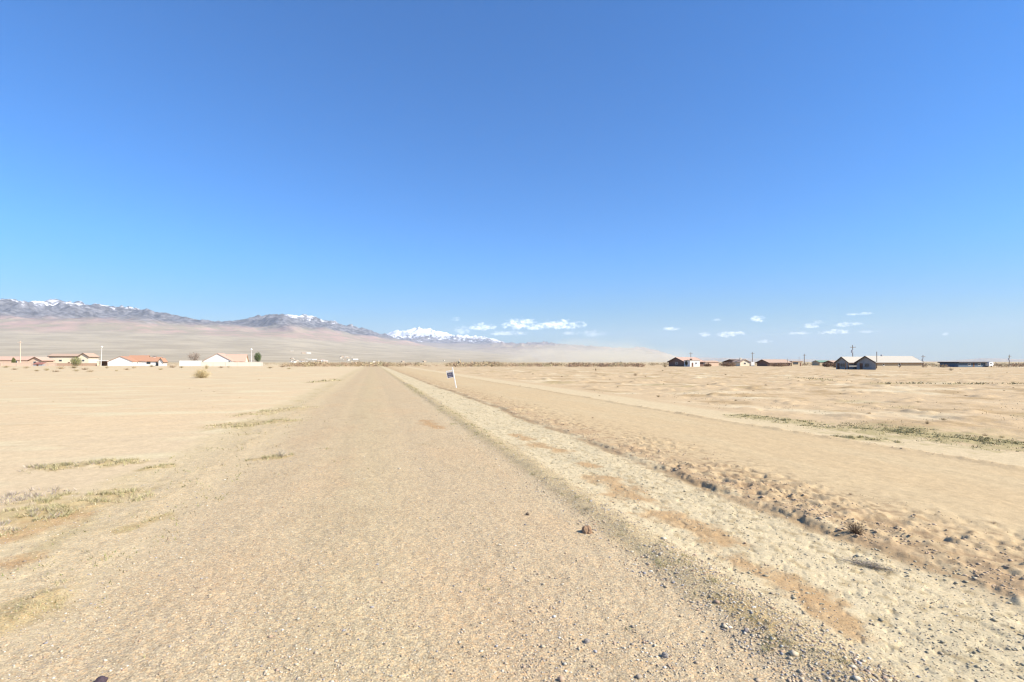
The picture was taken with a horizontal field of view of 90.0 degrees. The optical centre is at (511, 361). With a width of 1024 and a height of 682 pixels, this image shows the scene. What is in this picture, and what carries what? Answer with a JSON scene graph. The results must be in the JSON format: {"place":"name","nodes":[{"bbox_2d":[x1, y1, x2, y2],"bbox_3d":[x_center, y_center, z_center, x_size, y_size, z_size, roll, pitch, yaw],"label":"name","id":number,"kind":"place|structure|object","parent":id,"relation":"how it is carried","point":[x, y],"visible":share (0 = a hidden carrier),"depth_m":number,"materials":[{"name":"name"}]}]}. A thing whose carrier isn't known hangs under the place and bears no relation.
{"place":"outdoors","nodes":[
{"label":"outdoors","id":0,"kind":"place"},
{"bbox_2d":[0,356,54,362],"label":"peach house","id":1,"kind":"structure","parent":0,"point":[24,359],"depth_m":320.55,"materials":[{"name":"paint"}]},
{"bbox_2d":[33,362,46,365],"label":"red roofed shed","id":2,"kind":"structure","parent":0,"point":[39,364],"depth_m":286.29,"materials":[{"name":"metal"}]},
{"bbox_2d":[47,353,99,362],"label":"cream house","id":3,"kind":"structure","parent":0,"point":[84,358],"depth_m":324.26,"materials":[{"name":"paint"}]},
{"bbox_2d":[97,361,107,365],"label":"carport","id":4,"kind":"object","parent":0,"point":[104,363],"visible":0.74,"depth_m":305.01,"materials":[{"name":"white paint"}]},
{"bbox_2d":[144,356,167,365],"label":"white tiled house","id":5,"kind":"structure","parent":0,"point":[155,361],"depth_m":302.97,"materials":[{"name":"paint"}]},
{"bbox_2d":[0,299,533,361],"bbox_3d":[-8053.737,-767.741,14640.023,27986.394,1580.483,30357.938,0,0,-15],"label":"mountain range","id":6,"kind":"structure","parent":0,"point":[46,328],"depth_m":7778.22,"materials":[{"name":"brown stone"}]},
{"bbox_2d":[387,327,581,361],"bbox_3d":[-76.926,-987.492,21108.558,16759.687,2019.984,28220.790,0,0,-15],"label":"snowy mountains","id":7,"kind":"structure","parent":0,"point":[433,338],"depth_m":23907.80,"materials":[{"name":"white snow"}]},
{"bbox_2d":[0,362,1023,681],"bbox_3d":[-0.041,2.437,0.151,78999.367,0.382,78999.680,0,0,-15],"label":"ground","id":8,"kind":"structure","parent":0,"point":[970,490],"depth_m":8.10,"materials":[{"name":"beige sand"}]},
{"bbox_2d":[0,363,32,365],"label":"yard wall","id":9,"kind":"structure","parent":8,"relation":"on","point":[16,364],"depth_m":293.74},
{"bbox_2d":[44,363,55,365],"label":"yard wall","id":10,"kind":"structure","parent":8,"relation":"on","point":[50,364],"depth_m":293.15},
{"bbox_2d":[70,356,81,365],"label":"green bush","id":11,"kind":"object","parent":8,"relation":"on","point":[78,362],"visible":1,"depth_m":294.47,"materials":[{"name":"green plant"}]},
{"bbox_2d":[56,363,96,365],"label":"yard wall","id":12,"kind":"structure","parent":8,"relation":"on","point":[81,364],"depth_m":302.85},
{"bbox_2d":[93,675,107,681],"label":"dark stone","id":13,"kind":"object","parent":8,"relation":"on","point":[102,678],"visible":1,"depth_m":3.93,"materials":[{"name":"grey stone"}]},
{"bbox_2d":[107,355,149,365],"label":"white gabled house","id":14,"kind":"structure","parent":8,"relation":"on","point":[133,360],"depth_m":303.19,"materials":[{"name":"paint"}]},
{"bbox_2d":[179,361,201,365],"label":"yard wall","id":15,"kind":"structure","parent":8,"relation":"on","point":[189,363],"depth_m":291.31,"materials":[{"name":"white paint"}]},
{"bbox_2d":[186,354,199,360],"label":"bare tree","id":16,"kind":"object","parent":8,"relation":"on","point":[194,357],"visible":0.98,"depth_m":299.79,"materials":[{"name":"brown plant"}]},
{"bbox_2d":[191,368,212,377],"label":"tumbleweed","id":17,"kind":"object","parent":8,"relation":"on","point":[198,374],"visible":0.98,"depth_m":78.66,"materials":[{"name":"beige plant"}]},
{"bbox_2d":[203,353,248,361],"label":"white walled house","id":18,"kind":"structure","parent":8,"relation":"on","point":[219,357],"depth_m":306.69,"materials":[{"name":"paint"}]},
{"bbox_2d":[201,362,262,365],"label":"yard wall","id":19,"kind":"structure","parent":8,"relation":"on","point":[232,363],"depth_m":278.99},
{"bbox_2d":[253,351,261,361],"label":"evergreen tree","id":20,"kind":"object","parent":8,"relation":"on","point":[257,357],"visible":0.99,"depth_m":289.50,"materials":[{"name":"green plant"}]},
{"bbox_2d":[276,448,286,456],"bbox_3d":[-6.001,2.368,13.376,0.368,0.250,0.371,0,0,11],"label":"dead weed","id":21,"kind":"object","parent":8,"relation":"on","point":[281,453],"visible":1,"depth_m":13.35,"materials":[{"name":"beige plant"}]},
{"bbox_2d":[446,367,456,387],"bbox_3d":[-5.721,1.692,48.263,0.720,2.230,0.080,-11,-1,4],"label":"post sign","id":22,"kind":"object","parent":8,"relation":"on","point":[450,374],"visible":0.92,"depth_m":48.25,"materials":[{"name":"white metal"}]},
{"bbox_2d":[100,359,1023,367],"bbox_3d":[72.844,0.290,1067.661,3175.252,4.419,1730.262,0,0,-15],"label":"brush","id":23,"kind":"object","parent":8,"relation":"on","point":[457,364],"visible":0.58,"depth_m":268.72,"materials":[{"name":"brown plant"}]},
{"bbox_2d":[581,525,591,533],"bbox_3d":[1.096,2.480,7.481,0.161,0.160,0.149,0,0,24],"label":"dirt clod","id":24,"kind":"object","parent":8,"relation":"on","point":[586,529],"visible":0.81,"depth_m":7.44,"materials":[{"name":"brown soil"}]},
{"bbox_2d":[684,359,699,366],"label":"white house","id":25,"kind":"structure","parent":8,"relation":"on","point":[693,363],"depth_m":255.92,"materials":[{"name":"paint"}]},
{"bbox_2d":[703,361,718,365],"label":"shed","id":26,"kind":"structure","parent":8,"relation":"on","point":[714,363],"depth_m":301.61,"materials":[{"name":"beige paint"}]},
{"bbox_2d":[720,362,735,366],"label":"dry bush","id":27,"kind":"object","parent":8,"relation":"on","point":[729,364],"visible":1,"depth_m":260.56,"materials":[{"name":"brown plant"}]},
{"bbox_2d":[722,359,735,365],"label":"gabled house","id":28,"kind":"structure","parent":8,"relation":"on","point":[729,360],"depth_m":306.91,"materials":[{"name":"brown"}]},
{"bbox_2d":[463,381,1023,681],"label":"dirt clods","id":29,"kind":"object","parent":8,"relation":"on","point":[882,619],"visible":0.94,"depth_m":6.97,"materials":[{"name":"soil"}]},
{"bbox_2d":[768,363,788,366],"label":"dry bush","id":30,"kind":"object","parent":8,"relation":"on","point":[777,364],"visible":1,"depth_m":260.55,"materials":[{"name":"brown plant"}]},
{"bbox_2d":[812,360,829,365],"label":"green roofed shed","id":31,"kind":"structure","parent":8,"relation":"on","point":[817,362],"depth_m":332.44,"materials":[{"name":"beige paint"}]},
{"bbox_2d":[843,521,864,535],"bbox_3d":[4.916,2.374,7.329,0.305,0.219,0.298,0,0,-35],"label":"root clump","id":32,"kind":"object","parent":8,"relation":"on","point":[855,530],"visible":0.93,"depth_m":7.32,"materials":[{"name":"brown plant"}]},
{"bbox_2d":[837,556,899,572],"bbox_3d":[4.388,2.474,6.283,0.258,0.100,0.680,0,0,-45],"label":"dead weed","id":33,"kind":"object","parent":8,"relation":"on","point":[868,564],"visible":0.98,"depth_m":6.27,"materials":[{"name":"grey plant"}]},
{"bbox_2d":[938,362,988,366],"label":"house","id":34,"kind":"structure","parent":8,"relation":"on","point":[966,364],"depth_m":237.38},
{"bbox_2d":[985,362,993,366],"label":"camper trailer","id":35,"kind":"object","parent":8,"relation":"on","point":[990,364],"visible":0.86,"depth_m":238.38,"materials":[{"name":"white paint"}]},
{"bbox_2d":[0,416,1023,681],"bbox_3d":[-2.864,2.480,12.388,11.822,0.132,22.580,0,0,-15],"label":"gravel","id":36,"kind":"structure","parent":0,"point":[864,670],"depth_m":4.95,"materials":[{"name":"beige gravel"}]},
{"bbox_2d":[661,652,668,657],"bbox_3d":[1.291,2.479,4.319,0.062,0.055,0.053,0,0,33],"label":"stone","id":37,"kind":"object","parent":36,"relation":"on","point":[664,655],"visible":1,"depth_m":4.30,"materials":[{"name":"white stone"}]},
{"bbox_2d":[0,377,1023,681],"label":"grass","id":38,"kind":"structure","parent":0,"point":[162,465],"depth_m":9.52,"materials":[{"name":"beige plant"}]},
{"bbox_2d":[0,0,1023,360],"label":"sky","id":39,"kind":"structure","parent":0,"point":[769,179],"materials":[{"name":"blue"}]},
{"bbox_2d":[465,341,676,361],"bbox_3d":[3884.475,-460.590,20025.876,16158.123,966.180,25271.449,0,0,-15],"label":"hills","id":40,"kind":"structure","parent":0,"point":[544,350],"depth_m":15244.83,"materials":[{"name":"beige sand"}]},
{"bbox_2d":[667,357,704,366],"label":"gabled house","id":41,"kind":"structure","parent":0,"point":[677,361],"depth_m":268.33,"materials":[{"name":"beige paint"}]},
{"bbox_2d":[733,358,749,365],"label":"tan house","id":42,"kind":"structure","parent":0,"point":[741,362],"depth_m":289.18,"materials":[{"name":"beige paint"}]},
{"bbox_2d":[755,359,791,365],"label":"long house","id":43,"kind":"structure","parent":0,"point":[763,362],"depth_m":283.88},
{"bbox_2d":[790,361,802,365],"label":"tan house","id":44,"kind":"structure","parent":0,"point":[796,363],"depth_m":285.80,"materials":[{"name":"paint"}]},
{"bbox_2d":[696,357,1023,361],"bbox_3d":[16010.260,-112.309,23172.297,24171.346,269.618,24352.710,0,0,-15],"label":"hills","id":45,"kind":"structure","parent":0,"point":[964,360],"depth_m":20671.35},
{"bbox_2d":[834,352,923,369],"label":"ranch house","id":46,"kind":"structure","parent":0,"point":[880,362],"depth_m":161.82,"materials":[{"name":"beige paint"}]}
]}

